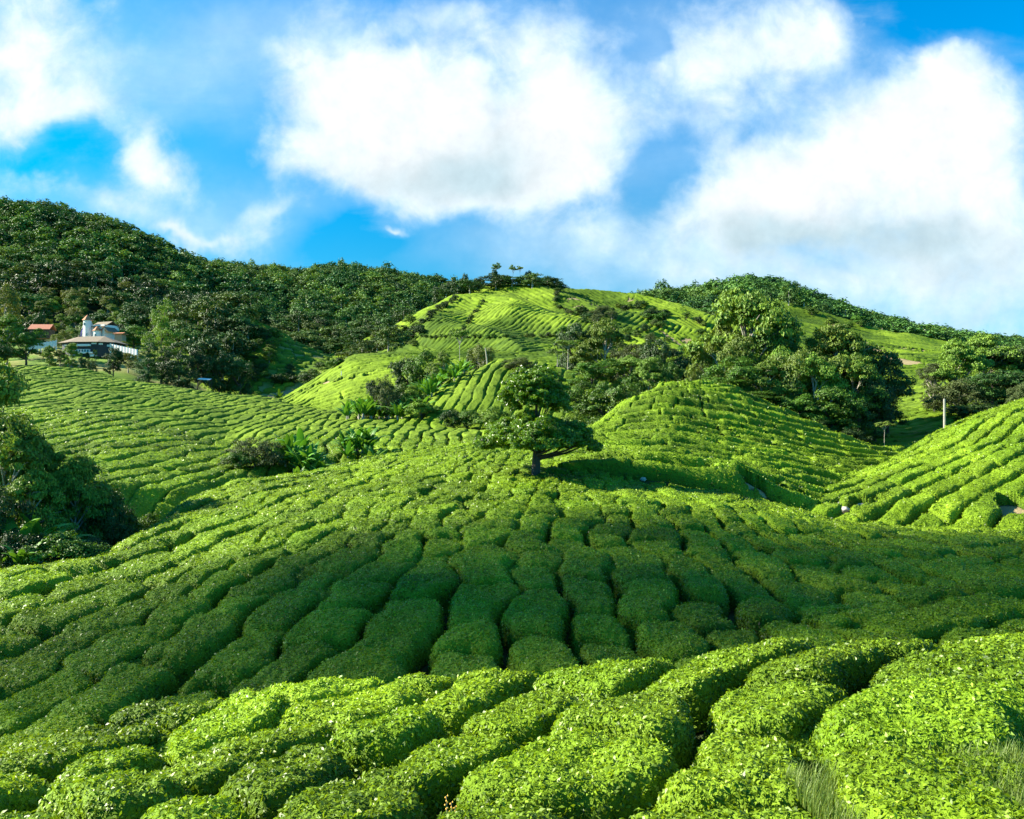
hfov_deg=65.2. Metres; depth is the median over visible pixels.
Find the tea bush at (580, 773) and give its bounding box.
[453,727,680,818]
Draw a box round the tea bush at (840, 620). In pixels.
[807,596,859,629]
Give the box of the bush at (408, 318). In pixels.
[402,314,416,323]
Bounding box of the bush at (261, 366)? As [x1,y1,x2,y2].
[256,363,268,371]
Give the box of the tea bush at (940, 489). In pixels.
[920,472,976,501]
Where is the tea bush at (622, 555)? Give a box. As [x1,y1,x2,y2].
[598,545,665,572]
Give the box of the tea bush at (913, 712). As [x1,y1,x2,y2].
[806,674,1023,793]
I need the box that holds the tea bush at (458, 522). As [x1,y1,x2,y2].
[441,514,472,531]
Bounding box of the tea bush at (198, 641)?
[129,612,239,687]
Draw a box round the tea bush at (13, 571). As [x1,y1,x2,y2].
[0,564,48,578]
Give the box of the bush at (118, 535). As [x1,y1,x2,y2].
[102,519,133,545]
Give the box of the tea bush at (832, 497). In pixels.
[821,485,862,503]
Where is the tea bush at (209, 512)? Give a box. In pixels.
[172,507,232,525]
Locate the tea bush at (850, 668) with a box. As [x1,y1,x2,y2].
[742,639,890,697]
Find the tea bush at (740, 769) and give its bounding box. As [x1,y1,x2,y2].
[651,728,822,818]
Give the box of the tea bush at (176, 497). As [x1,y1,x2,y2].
[159,479,216,506]
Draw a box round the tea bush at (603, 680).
[530,657,676,702]
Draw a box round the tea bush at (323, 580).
[295,570,345,592]
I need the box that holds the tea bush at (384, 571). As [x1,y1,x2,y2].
[343,560,416,588]
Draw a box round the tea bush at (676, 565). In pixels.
[660,553,707,587]
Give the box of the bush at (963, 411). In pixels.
[946,403,980,419]
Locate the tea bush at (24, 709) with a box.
[0,669,95,736]
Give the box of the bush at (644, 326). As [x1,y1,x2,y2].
[639,323,650,330]
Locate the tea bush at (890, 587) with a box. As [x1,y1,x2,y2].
[875,579,922,595]
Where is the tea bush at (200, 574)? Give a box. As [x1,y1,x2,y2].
[177,556,237,588]
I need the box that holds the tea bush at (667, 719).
[550,691,700,770]
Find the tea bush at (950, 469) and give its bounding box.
[934,458,972,478]
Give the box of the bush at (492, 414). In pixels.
[469,405,510,427]
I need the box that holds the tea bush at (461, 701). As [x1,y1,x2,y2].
[421,667,523,737]
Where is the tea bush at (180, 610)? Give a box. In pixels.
[145,595,211,628]
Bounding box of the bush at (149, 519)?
[137,511,158,528]
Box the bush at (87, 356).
[84,351,89,359]
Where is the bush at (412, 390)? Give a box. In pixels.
[399,385,428,403]
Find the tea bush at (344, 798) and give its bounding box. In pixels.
[273,777,427,818]
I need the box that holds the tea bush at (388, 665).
[303,646,412,683]
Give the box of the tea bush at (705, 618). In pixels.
[669,601,736,638]
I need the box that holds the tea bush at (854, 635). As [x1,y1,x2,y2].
[819,621,940,647]
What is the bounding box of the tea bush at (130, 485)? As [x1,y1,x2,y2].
[107,477,143,516]
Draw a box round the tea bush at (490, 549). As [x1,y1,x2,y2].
[446,543,519,563]
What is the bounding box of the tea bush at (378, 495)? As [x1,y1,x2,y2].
[354,489,395,501]
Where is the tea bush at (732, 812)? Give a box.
[619,803,817,818]
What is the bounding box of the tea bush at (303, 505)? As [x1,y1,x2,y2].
[284,496,325,512]
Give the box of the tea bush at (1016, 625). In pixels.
[998,618,1023,632]
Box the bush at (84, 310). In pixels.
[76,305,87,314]
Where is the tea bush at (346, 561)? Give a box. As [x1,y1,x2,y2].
[302,545,382,576]
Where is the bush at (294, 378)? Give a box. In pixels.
[288,375,299,382]
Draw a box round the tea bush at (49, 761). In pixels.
[0,720,172,784]
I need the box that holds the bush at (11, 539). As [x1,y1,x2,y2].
[0,530,43,568]
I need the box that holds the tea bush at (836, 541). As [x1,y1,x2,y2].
[806,530,864,549]
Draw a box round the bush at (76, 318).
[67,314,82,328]
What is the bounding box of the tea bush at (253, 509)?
[221,501,275,515]
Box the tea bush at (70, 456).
[62,454,79,461]
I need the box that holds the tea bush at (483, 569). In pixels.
[449,552,517,585]
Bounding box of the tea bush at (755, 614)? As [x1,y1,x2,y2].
[734,596,795,638]
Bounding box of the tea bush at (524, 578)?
[506,566,558,594]
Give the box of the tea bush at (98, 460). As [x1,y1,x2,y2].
[58,458,105,467]
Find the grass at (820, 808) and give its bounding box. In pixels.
[779,730,1023,818]
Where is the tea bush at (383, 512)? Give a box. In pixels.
[367,506,395,520]
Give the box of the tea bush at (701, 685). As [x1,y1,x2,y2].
[642,636,816,732]
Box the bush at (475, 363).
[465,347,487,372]
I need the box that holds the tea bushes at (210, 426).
[0,284,1023,752]
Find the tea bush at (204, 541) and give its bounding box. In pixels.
[173,523,255,552]
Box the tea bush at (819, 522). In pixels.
[799,516,842,530]
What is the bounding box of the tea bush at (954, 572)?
[918,560,991,581]
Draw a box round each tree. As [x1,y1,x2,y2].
[0,259,22,270]
[0,259,26,276]
[0,273,12,283]
[0,280,26,340]
[0,280,27,293]
[0,314,29,364]
[0,343,13,362]
[0,357,53,506]
[0,411,73,525]
[0,466,78,563]
[0,481,40,543]
[2,271,13,285]
[7,265,46,277]
[7,328,47,365]
[7,431,80,522]
[10,273,36,288]
[15,285,33,293]
[17,291,50,313]
[20,260,38,270]
[22,317,31,331]
[23,320,43,339]
[25,304,41,315]
[27,267,47,278]
[29,274,65,295]
[30,276,50,292]
[31,300,55,323]
[31,312,46,339]
[34,263,51,273]
[37,318,52,323]
[39,287,61,302]
[40,293,62,305]
[42,345,58,365]
[44,261,62,279]
[44,454,110,560]
[48,258,86,275]
[49,269,88,281]
[49,461,143,536]
[50,334,62,347]
[52,350,65,366]
[53,313,71,331]
[54,278,77,292]
[55,266,68,275]
[56,276,73,289]
[59,329,72,345]
[60,291,78,306]
[60,343,82,367]
[61,289,84,299]
[61,293,82,306]
[62,325,79,340]
[64,307,83,326]
[65,269,87,284]
[68,287,85,292]
[75,278,87,287]
[75,286,90,299]
[75,321,96,334]
[78,357,86,367]
[79,270,111,289]
[80,293,89,304]
[84,359,97,371]
[85,266,103,278]
[86,274,98,295]
[86,286,121,311]
[89,312,111,322]
[92,349,98,362]
[97,278,120,290]
[97,295,119,312]
[102,286,115,306]
[102,303,122,320]
[102,346,125,375]
[106,311,120,323]
[111,281,132,295]
[112,296,129,309]
[114,292,138,304]
[117,311,143,327]
[118,324,150,348]
[119,302,143,313]
[119,323,139,336]
[121,276,139,291]
[121,314,151,335]
[122,352,138,372]
[125,282,150,297]
[126,304,148,326]
[128,297,149,307]
[133,292,151,304]
[133,338,163,382]
[134,287,157,306]
[139,280,167,295]
[141,297,184,383]
[146,309,167,324]
[149,296,162,314]
[149,314,160,337]
[150,287,164,295]
[150,300,173,310]
[151,326,179,347]
[155,338,201,389]
[156,346,177,384]
[159,289,169,297]
[159,301,190,318]
[163,292,182,304]
[164,305,176,320]
[165,308,203,330]
[169,320,205,338]
[171,300,191,310]
[173,327,204,354]
[178,294,209,312]
[178,297,230,328]
[179,290,193,303]
[182,335,221,371]
[182,348,207,389]
[190,305,206,324]
[193,289,213,308]
[193,291,214,308]
[196,295,232,323]
[196,342,224,369]
[199,328,220,340]
[200,315,230,333]
[200,351,233,393]
[206,352,238,379]
[213,291,240,300]
[216,308,240,326]
[216,329,249,354]
[219,294,258,313]
[219,339,260,356]
[221,358,255,394]
[222,328,244,358]
[224,293,241,309]
[224,326,239,332]
[225,312,260,335]
[227,305,257,330]
[228,289,271,314]
[231,357,246,379]
[235,321,263,339]
[240,302,260,319]
[248,355,258,360]
[249,338,263,351]
[250,368,259,380]
[256,332,275,343]
[257,328,270,337]
[261,318,271,323]
[261,347,276,362]
[262,344,276,355]
[264,337,280,348]
[265,327,283,337]
[269,312,285,324]
[271,323,287,330]
[280,321,299,331]
[285,308,309,331]
[287,332,323,349]
[291,335,310,344]
[297,369,319,383]
[298,329,321,344]
[298,373,313,382]
[302,320,320,330]
[306,341,324,352]
[313,318,329,326]
[317,339,326,352]
[319,326,337,339]
[321,342,333,352]
[322,336,355,350]
[323,345,343,353]
[331,322,352,328]
[331,326,352,338]
[334,349,359,358]
[335,327,358,335]
[339,330,366,339]
[341,342,358,351]
[344,332,364,344]
[346,345,357,354]
[347,338,377,355]
[348,318,360,328]
[349,328,370,336]
[353,317,381,326]
[362,337,390,350]
[364,323,381,331]
[365,379,381,417]
[372,373,398,418]
[373,327,403,351]
[376,316,397,330]
[387,355,423,388]
[389,324,408,335]
[389,336,413,346]
[390,330,412,343]
[391,312,402,322]
[394,306,413,319]
[401,348,448,385]
[425,350,450,386]
[431,283,449,303]
[434,304,444,310]
[437,289,455,298]
[446,279,455,295]
[448,328,469,360]
[449,282,467,293]
[455,278,481,293]
[459,273,468,287]
[466,342,498,369]
[472,364,604,475]
[474,276,484,287]
[482,273,501,284]
[483,276,511,289]
[488,269,497,281]
[491,263,501,269]
[501,276,521,286]
[502,356,536,368]
[508,265,517,272]
[519,275,535,283]
[520,273,546,287]
[535,275,560,285]
[545,279,569,288]
[546,348,567,366]
[547,281,565,288]
[551,322,594,372]
[555,340,581,368]
[561,380,607,419]
[566,318,627,382]
[566,358,623,387]
[575,376,648,423]
[587,310,601,320]
[589,314,605,323]
[594,307,608,315]
[598,305,610,314]
[604,310,619,320]
[604,354,656,390]
[609,343,647,383]
[615,340,625,347]
[627,357,669,393]
[632,329,643,335]
[639,334,685,387]
[644,332,657,340]
[649,312,666,321]
[650,355,684,384]
[666,353,704,380]
[682,311,689,318]
[683,287,814,388]
[684,362,703,380]
[686,324,741,380]
[699,355,762,394]
[701,377,745,385]
[716,334,763,386]
[745,358,799,404]
[748,390,782,403]
[750,332,801,390]
[758,306,802,359]
[766,389,825,420]
[768,345,813,403]
[770,347,816,412]
[792,351,856,426]
[803,334,836,400]
[804,306,818,314]
[805,385,868,432]
[809,322,889,427]
[831,350,892,438]
[839,341,905,402]
[840,401,887,438]
[846,322,854,327]
[851,315,864,321]
[854,375,904,440]
[856,320,866,326]
[867,370,917,434]
[874,421,895,445]
[915,363,951,410]
[921,378,999,414]
[922,337,994,404]
[946,331,1022,392]
[962,368,1023,404]
[974,344,1023,389]
[987,372,1023,399]
[1005,382,1023,402]
[1006,344,1023,349]
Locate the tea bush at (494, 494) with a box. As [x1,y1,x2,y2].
[473,489,511,501]
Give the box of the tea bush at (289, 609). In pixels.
[239,587,327,637]
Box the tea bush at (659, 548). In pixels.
[629,540,685,558]
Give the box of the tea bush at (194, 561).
[176,551,225,568]
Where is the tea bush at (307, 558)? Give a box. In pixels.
[272,548,331,567]
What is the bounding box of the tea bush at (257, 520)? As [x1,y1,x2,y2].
[213,512,279,529]
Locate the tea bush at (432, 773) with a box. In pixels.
[358,733,522,818]
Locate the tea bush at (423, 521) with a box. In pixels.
[409,513,441,529]
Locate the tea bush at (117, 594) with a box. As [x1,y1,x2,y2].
[67,580,150,607]
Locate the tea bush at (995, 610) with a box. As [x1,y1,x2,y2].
[929,591,1023,629]
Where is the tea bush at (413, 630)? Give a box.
[351,597,447,673]
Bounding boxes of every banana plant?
[0,509,72,550]
[0,552,9,568]
[2,538,48,564]
[14,513,94,562]
[270,432,295,444]
[271,389,282,397]
[274,433,307,452]
[275,428,314,449]
[275,445,304,472]
[275,446,298,467]
[283,465,305,473]
[286,442,325,465]
[286,445,318,466]
[287,458,313,468]
[290,453,331,470]
[293,445,328,459]
[309,455,332,467]
[331,432,355,446]
[332,431,354,442]
[335,440,357,457]
[337,400,355,419]
[337,431,354,447]
[339,401,354,418]
[344,427,367,450]
[344,435,362,450]
[345,427,371,436]
[346,397,367,418]
[347,436,373,452]
[348,430,372,443]
[350,399,376,419]
[352,399,376,418]
[357,436,380,450]
[359,426,391,445]
[361,444,387,455]
[367,396,387,418]
[367,406,380,418]
[375,400,397,418]
[376,407,383,417]
[379,410,390,418]
[384,402,406,419]
[392,403,409,418]
[409,379,429,392]
[409,395,434,415]
[418,380,440,401]
[425,372,449,385]
[425,377,446,396]
[432,372,447,386]
[437,364,458,380]
[447,368,462,380]
[450,361,469,377]
[456,361,473,372]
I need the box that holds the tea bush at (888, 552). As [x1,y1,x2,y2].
[851,545,905,558]
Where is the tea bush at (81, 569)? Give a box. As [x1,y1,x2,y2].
[50,559,103,578]
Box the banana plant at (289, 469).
[280,449,306,472]
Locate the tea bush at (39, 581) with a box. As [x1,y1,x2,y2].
[0,568,78,602]
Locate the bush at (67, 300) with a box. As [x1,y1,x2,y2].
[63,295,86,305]
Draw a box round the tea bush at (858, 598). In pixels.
[839,589,890,606]
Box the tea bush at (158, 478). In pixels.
[134,469,186,485]
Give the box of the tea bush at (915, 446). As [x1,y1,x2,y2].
[889,437,933,460]
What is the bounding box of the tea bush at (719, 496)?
[685,488,736,502]
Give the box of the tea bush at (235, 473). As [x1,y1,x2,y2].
[210,468,247,486]
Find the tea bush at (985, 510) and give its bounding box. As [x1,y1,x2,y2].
[961,491,1004,527]
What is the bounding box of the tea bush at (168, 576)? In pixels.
[142,565,193,590]
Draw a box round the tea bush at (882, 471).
[860,461,909,480]
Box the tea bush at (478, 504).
[463,499,504,510]
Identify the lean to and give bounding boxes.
[197,378,211,388]
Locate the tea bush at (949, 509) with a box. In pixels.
[928,488,981,525]
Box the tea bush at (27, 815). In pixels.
[0,810,57,818]
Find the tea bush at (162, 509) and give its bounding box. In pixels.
[152,502,173,520]
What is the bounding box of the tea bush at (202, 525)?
[180,513,254,536]
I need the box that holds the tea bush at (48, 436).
[39,434,54,439]
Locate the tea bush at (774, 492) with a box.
[710,462,820,508]
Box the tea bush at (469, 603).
[446,581,521,631]
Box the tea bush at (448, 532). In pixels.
[421,525,462,547]
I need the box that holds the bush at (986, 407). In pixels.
[969,403,996,411]
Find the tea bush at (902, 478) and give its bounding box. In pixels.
[887,468,926,485]
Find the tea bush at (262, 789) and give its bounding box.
[218,743,358,818]
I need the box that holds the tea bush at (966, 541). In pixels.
[940,534,991,548]
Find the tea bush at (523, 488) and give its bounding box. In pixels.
[511,481,536,496]
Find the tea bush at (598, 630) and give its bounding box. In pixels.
[567,613,632,659]
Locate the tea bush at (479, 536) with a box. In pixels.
[459,525,515,551]
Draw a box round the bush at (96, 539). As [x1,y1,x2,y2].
[82,536,110,552]
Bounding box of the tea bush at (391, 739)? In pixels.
[326,703,447,780]
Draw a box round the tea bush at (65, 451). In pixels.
[54,447,74,454]
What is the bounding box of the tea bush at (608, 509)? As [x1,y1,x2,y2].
[600,502,630,523]
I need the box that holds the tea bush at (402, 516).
[387,508,416,524]
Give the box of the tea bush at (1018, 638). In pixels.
[968,632,1023,644]
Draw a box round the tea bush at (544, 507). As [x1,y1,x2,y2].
[523,502,562,517]
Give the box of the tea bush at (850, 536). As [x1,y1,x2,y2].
[819,527,863,542]
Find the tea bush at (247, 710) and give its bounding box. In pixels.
[154,687,289,770]
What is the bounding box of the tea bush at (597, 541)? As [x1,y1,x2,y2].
[585,533,627,549]
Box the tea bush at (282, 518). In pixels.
[249,511,301,531]
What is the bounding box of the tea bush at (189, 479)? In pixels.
[161,468,224,488]
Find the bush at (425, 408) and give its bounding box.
[404,398,441,419]
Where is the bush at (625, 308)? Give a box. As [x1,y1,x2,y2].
[621,305,629,310]
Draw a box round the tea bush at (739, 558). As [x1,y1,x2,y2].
[731,549,789,569]
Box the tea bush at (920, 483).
[903,470,944,495]
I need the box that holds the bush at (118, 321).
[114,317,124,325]
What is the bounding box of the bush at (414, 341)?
[407,339,418,344]
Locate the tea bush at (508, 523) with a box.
[461,517,519,530]
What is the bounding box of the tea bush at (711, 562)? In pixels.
[692,551,746,575]
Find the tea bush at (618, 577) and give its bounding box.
[606,561,676,600]
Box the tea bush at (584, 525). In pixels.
[549,516,595,543]
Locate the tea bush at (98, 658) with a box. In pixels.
[59,623,180,683]
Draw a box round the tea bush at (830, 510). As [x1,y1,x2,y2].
[811,499,842,518]
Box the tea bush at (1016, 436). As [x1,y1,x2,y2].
[997,422,1023,448]
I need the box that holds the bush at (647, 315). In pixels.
[642,313,652,318]
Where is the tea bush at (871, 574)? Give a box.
[839,564,901,584]
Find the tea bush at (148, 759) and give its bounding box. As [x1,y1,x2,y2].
[51,744,163,788]
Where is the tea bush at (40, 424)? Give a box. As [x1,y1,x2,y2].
[35,422,50,427]
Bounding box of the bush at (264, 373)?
[257,371,271,377]
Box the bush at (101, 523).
[79,493,125,541]
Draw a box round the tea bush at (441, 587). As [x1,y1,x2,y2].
[380,571,459,611]
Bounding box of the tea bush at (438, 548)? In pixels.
[417,538,463,561]
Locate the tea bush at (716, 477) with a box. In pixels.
[630,460,765,499]
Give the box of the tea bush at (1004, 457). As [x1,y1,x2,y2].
[982,442,1023,467]
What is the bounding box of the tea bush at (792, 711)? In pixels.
[700,677,848,755]
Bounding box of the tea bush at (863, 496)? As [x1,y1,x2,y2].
[839,480,895,507]
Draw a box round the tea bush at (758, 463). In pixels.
[693,452,774,468]
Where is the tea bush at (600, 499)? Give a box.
[588,492,618,506]
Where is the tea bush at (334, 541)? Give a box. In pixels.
[308,529,365,552]
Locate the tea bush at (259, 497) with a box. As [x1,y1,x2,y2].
[237,490,271,503]
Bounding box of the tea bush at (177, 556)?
[118,548,206,566]
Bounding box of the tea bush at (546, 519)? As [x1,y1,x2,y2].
[518,513,559,540]
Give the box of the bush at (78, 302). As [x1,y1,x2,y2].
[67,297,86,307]
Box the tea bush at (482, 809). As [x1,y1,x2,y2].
[437,797,565,818]
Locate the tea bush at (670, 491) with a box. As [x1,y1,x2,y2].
[653,486,698,501]
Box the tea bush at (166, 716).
[100,697,224,734]
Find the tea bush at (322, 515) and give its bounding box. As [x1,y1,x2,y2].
[294,507,342,524]
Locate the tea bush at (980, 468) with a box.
[958,459,997,477]
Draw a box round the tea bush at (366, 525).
[345,517,387,532]
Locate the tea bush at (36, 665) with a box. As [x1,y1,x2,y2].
[0,628,108,700]
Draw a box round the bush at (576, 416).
[559,409,588,424]
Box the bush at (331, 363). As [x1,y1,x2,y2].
[325,359,339,367]
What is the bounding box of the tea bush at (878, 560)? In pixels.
[833,549,904,568]
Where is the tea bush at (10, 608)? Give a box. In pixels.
[0,593,61,627]
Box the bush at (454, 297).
[451,295,459,300]
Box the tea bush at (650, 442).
[599,438,665,446]
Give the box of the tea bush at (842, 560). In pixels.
[828,550,873,574]
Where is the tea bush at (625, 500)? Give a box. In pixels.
[616,495,662,509]
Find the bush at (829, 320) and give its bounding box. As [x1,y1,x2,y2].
[824,317,839,324]
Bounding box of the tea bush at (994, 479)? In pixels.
[960,467,1017,495]
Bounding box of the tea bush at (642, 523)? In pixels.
[634,518,674,528]
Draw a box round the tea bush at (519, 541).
[504,528,562,557]
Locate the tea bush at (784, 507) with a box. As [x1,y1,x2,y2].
[758,499,818,518]
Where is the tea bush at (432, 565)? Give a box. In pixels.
[402,555,455,576]
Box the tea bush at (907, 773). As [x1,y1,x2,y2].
[821,741,1023,818]
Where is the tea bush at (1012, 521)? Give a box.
[993,513,1023,530]
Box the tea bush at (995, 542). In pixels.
[951,533,1010,546]
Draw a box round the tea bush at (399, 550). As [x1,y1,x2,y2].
[376,538,422,565]
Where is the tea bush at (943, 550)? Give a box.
[890,538,958,556]
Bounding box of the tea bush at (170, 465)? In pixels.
[153,458,191,471]
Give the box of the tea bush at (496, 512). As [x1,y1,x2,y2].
[485,507,523,520]
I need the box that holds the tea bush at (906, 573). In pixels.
[881,560,938,585]
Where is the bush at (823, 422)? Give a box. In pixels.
[806,419,828,425]
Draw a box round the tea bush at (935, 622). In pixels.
[859,601,989,643]
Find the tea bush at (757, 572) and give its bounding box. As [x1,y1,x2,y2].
[740,562,794,583]
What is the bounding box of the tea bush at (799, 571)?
[788,563,836,581]
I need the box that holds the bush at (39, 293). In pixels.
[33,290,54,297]
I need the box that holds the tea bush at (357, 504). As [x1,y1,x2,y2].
[344,497,379,510]
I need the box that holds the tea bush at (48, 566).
[34,556,89,571]
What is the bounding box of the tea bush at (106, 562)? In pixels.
[86,540,169,570]
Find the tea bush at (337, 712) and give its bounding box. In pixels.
[269,678,426,734]
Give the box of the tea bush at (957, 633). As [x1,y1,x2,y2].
[937,627,1015,646]
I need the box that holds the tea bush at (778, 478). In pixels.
[719,459,818,492]
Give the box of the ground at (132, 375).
[0,215,1023,738]
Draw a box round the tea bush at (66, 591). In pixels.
[47,575,131,602]
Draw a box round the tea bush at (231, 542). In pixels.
[206,527,269,553]
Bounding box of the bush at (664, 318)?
[656,312,669,320]
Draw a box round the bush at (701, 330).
[694,328,706,333]
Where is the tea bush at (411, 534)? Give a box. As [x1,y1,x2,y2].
[393,527,427,547]
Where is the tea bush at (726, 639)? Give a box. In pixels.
[705,628,759,651]
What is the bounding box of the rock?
[842,507,849,512]
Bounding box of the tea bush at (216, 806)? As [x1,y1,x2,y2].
[140,794,250,818]
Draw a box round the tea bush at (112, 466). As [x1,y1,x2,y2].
[94,460,140,472]
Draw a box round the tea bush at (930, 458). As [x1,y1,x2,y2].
[917,445,965,463]
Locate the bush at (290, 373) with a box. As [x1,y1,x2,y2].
[285,370,296,377]
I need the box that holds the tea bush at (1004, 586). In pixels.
[954,574,1023,599]
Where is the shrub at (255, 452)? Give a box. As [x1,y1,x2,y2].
[217,437,289,467]
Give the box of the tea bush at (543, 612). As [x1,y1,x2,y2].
[498,587,570,652]
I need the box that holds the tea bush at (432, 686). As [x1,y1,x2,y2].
[392,672,454,700]
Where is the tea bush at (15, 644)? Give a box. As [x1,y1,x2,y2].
[0,625,43,660]
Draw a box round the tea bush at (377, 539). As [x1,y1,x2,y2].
[347,530,387,551]
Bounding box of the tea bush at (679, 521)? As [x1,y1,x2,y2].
[664,512,704,532]
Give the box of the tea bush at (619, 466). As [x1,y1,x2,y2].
[557,455,631,478]
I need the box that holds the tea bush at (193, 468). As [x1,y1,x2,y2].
[175,462,213,473]
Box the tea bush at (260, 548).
[214,535,288,561]
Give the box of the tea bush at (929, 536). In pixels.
[897,530,950,540]
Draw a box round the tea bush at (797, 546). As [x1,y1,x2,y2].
[781,540,835,558]
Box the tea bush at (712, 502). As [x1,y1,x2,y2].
[681,492,731,510]
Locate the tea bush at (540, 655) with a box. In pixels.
[506,633,581,675]
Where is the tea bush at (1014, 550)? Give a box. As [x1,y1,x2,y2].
[974,545,1022,555]
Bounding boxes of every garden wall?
[28,340,56,353]
[110,343,137,358]
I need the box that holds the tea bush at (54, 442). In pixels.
[45,438,63,444]
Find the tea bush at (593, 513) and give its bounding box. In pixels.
[561,504,604,525]
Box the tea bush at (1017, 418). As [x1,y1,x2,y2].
[1002,410,1023,425]
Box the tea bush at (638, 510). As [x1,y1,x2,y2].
[626,502,665,528]
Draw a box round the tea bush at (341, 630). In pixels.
[278,607,373,656]
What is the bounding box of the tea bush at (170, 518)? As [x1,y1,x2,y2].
[143,509,202,530]
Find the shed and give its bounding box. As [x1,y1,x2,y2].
[28,324,56,338]
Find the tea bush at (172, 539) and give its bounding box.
[149,529,195,551]
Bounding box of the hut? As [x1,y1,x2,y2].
[112,332,128,342]
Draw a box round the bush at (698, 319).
[693,316,703,322]
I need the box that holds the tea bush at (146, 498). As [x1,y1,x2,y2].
[125,483,173,520]
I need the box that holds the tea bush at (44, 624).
[8,601,105,642]
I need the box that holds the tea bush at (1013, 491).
[993,474,1023,507]
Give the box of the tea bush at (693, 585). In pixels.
[677,568,730,619]
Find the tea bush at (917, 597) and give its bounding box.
[889,584,972,609]
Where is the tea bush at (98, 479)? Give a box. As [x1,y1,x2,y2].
[80,477,108,505]
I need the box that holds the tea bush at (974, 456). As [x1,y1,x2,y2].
[962,443,1005,461]
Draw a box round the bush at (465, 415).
[449,409,483,428]
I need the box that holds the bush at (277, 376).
[269,374,286,382]
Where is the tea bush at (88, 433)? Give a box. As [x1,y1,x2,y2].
[53,429,103,442]
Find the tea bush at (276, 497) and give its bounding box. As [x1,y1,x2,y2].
[263,490,297,503]
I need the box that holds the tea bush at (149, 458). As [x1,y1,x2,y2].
[124,450,178,467]
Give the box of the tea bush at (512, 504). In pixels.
[497,499,529,512]
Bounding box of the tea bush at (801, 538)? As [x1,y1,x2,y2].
[787,533,827,545]
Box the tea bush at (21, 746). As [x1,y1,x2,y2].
[0,728,79,756]
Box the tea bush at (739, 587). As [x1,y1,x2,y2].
[708,567,774,612]
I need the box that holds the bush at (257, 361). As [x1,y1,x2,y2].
[251,359,268,364]
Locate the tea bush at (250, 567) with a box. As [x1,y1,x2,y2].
[228,546,292,581]
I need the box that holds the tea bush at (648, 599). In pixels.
[615,577,680,643]
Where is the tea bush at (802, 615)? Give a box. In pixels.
[794,603,851,625]
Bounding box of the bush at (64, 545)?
[8,530,111,563]
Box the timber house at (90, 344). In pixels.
[59,335,127,357]
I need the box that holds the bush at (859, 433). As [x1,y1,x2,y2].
[841,427,873,443]
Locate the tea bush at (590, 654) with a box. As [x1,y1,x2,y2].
[577,643,643,666]
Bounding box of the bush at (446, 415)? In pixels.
[439,408,466,427]
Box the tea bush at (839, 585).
[797,573,882,603]
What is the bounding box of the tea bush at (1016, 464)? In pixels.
[1001,455,1023,477]
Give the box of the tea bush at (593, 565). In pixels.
[555,549,612,590]
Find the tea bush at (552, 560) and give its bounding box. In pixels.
[508,550,563,572]
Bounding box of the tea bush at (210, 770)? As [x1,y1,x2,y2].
[145,721,334,798]
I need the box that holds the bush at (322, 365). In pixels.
[316,363,326,367]
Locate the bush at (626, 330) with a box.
[619,327,632,333]
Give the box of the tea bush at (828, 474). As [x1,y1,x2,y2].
[779,460,848,481]
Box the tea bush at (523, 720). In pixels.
[458,686,583,748]
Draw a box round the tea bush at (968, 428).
[951,418,984,437]
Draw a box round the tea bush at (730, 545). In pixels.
[717,533,757,559]
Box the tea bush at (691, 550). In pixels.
[683,544,733,564]
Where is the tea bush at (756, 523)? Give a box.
[736,511,774,535]
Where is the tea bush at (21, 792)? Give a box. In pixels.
[0,771,51,814]
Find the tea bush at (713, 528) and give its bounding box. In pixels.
[699,517,740,539]
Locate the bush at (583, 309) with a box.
[575,306,589,314]
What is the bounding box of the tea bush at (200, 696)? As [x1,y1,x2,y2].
[144,690,217,704]
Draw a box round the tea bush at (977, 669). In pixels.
[867,651,1023,689]
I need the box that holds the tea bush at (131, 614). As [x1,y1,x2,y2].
[59,598,162,635]
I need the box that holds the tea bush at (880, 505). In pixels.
[849,484,913,522]
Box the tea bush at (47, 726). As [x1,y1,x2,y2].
[0,712,98,752]
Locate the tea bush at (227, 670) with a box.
[175,627,285,700]
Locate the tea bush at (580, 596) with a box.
[558,574,617,621]
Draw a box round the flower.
[444,794,448,810]
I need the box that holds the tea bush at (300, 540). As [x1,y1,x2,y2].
[283,524,339,552]
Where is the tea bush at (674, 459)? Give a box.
[561,449,705,466]
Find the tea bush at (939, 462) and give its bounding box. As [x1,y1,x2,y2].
[914,452,967,473]
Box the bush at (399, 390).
[394,382,412,404]
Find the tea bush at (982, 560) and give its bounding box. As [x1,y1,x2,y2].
[943,553,994,565]
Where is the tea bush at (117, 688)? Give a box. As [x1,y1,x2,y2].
[45,661,183,728]
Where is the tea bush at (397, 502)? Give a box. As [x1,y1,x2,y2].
[372,495,415,509]
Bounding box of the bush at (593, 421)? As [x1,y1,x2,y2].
[586,417,600,425]
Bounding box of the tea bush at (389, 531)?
[375,522,409,540]
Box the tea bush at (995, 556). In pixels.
[945,544,1019,562]
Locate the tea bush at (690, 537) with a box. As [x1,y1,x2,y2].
[678,529,722,554]
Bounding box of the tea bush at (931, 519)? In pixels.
[912,513,944,526]
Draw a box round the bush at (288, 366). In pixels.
[284,363,294,369]
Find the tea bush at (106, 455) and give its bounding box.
[89,448,131,461]
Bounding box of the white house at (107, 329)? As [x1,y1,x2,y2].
[81,315,120,338]
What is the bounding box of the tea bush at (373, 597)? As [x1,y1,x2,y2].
[316,578,393,615]
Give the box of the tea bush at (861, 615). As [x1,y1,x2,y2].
[835,599,919,624]
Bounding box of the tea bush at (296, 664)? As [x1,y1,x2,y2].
[229,639,339,696]
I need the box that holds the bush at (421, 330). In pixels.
[416,327,425,333]
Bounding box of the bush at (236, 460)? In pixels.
[219,450,259,467]
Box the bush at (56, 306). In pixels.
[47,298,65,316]
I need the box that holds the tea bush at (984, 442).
[955,434,1001,454]
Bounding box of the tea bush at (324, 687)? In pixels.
[262,676,384,707]

